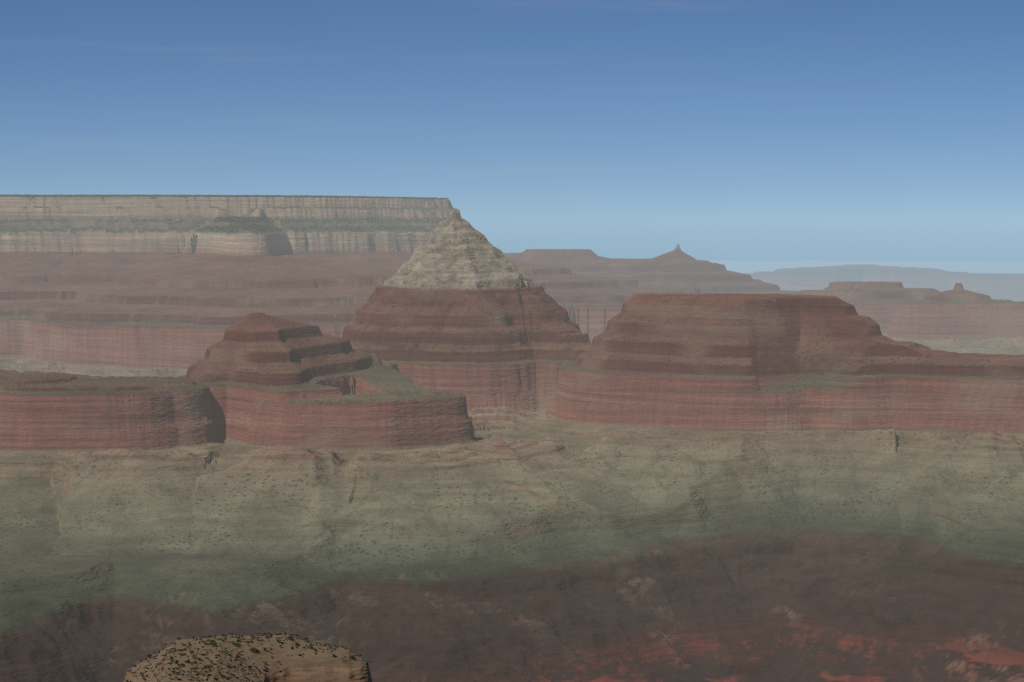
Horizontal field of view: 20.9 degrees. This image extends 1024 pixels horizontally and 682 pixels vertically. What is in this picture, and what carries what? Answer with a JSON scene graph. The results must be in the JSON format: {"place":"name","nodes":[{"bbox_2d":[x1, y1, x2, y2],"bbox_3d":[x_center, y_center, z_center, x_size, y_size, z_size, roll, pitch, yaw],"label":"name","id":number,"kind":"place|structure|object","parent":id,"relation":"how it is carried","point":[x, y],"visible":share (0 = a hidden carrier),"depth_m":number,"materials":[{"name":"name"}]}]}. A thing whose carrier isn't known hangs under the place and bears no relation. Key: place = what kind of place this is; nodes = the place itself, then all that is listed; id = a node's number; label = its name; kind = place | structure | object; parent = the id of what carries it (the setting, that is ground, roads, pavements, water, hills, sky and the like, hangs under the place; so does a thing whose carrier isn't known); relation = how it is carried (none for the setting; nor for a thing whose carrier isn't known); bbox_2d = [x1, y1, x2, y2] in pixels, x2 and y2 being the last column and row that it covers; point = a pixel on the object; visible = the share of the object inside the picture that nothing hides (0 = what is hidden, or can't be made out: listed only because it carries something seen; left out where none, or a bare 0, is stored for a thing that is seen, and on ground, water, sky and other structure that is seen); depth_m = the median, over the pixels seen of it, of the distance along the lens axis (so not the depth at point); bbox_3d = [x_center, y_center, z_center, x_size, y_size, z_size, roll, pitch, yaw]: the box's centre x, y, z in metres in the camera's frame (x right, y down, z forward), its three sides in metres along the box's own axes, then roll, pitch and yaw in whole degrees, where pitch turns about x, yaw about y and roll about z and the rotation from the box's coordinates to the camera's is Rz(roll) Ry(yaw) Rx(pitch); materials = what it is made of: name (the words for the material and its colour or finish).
{"place":"outdoors","nodes":[
{"label":"outdoors","id":0,"kind":"place"},
{"bbox_2d":[0,196,1023,681],"bbox_3d":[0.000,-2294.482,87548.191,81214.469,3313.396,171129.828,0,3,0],"label":"canyon ground","id":1,"kind":"structure","parent":0,"point":[454,446],"depth_m":9148.84,"materials":[{"name":"brown stone"}]},
{"bbox_2d":[0,194,464,232],"bbox_3d":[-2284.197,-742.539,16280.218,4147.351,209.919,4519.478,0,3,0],"label":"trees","id":2,"kind":"object","parent":1,"relation":"on","point":[250,220],"visible":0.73,"depth_m":14757.82,"materials":[{"name":"green plant"}]},
{"bbox_2d":[124,632,370,681],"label":"shrubs","id":3,"kind":"object","parent":1,"relation":"on","point":[188,660],"visible":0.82,"depth_m":2969.50,"materials":[{"name":"green plant"}]},
{"bbox_2d":[0,0,1023,260],"label":"sky","id":4,"kind":"structure","parent":0,"point":[724,130],"materials":[{"name":"blue"}]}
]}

